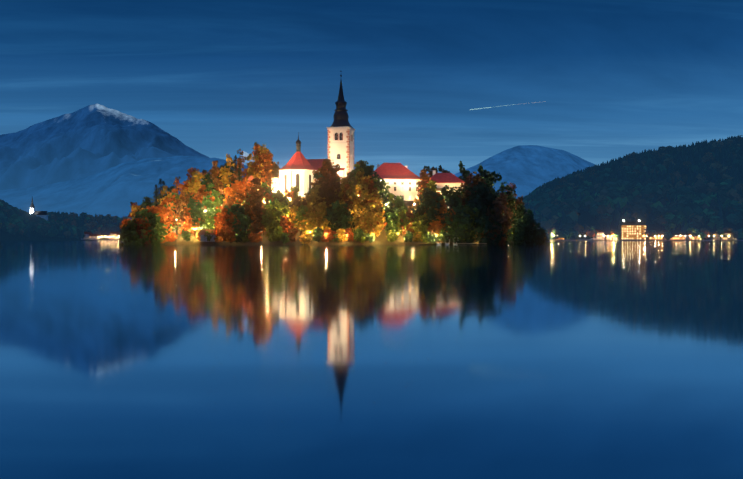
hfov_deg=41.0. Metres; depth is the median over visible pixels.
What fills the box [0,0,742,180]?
sky
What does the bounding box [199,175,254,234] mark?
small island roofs
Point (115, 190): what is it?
hill
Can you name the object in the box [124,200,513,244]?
island ground
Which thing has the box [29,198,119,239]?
buildings
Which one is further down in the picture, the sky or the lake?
the lake
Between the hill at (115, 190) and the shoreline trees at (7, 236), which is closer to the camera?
the shoreline trees at (7, 236)
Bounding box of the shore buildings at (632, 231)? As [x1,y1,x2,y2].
[549,213,742,240]
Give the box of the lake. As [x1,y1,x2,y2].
[0,241,742,478]
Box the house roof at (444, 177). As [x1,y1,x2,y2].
[426,173,464,182]
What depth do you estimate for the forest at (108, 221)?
2019.01 m
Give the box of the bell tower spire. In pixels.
[330,71,352,127]
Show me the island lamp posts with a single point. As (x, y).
(260, 231)
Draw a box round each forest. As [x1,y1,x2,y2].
[0,199,85,238]
[27,211,131,236]
[518,135,742,237]
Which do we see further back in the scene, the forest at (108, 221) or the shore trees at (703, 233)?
the forest at (108, 221)
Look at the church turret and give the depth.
420.24 m
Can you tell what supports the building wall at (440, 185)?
on the island ground
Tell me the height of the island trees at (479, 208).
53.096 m
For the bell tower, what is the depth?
421.32 m
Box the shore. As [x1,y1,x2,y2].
[48,219,119,240]
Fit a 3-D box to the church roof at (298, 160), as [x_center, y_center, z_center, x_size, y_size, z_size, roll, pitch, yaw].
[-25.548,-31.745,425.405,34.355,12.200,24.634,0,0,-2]
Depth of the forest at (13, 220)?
1449.78 m
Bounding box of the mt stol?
[0,104,208,189]
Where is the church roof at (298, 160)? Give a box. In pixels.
[271,152,344,178]
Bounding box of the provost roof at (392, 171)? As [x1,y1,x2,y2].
[373,163,419,178]
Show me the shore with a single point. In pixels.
(105, 235)
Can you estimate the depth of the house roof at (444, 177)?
423.41 m
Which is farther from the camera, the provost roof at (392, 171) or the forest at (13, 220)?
the forest at (13, 220)
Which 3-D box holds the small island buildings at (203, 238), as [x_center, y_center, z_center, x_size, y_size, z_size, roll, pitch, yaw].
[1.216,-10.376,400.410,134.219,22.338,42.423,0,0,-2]
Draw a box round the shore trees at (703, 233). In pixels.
[545,226,742,239]
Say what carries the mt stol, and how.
on the ground
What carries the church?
on the island ground
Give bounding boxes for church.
[271,169,343,197]
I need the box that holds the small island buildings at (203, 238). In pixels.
[200,188,534,241]
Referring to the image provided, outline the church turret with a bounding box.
[296,132,300,151]
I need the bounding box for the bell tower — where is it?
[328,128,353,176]
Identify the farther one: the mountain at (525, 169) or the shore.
the mountain at (525, 169)
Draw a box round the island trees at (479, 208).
[119,142,549,244]
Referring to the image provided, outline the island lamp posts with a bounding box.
[162,187,414,243]

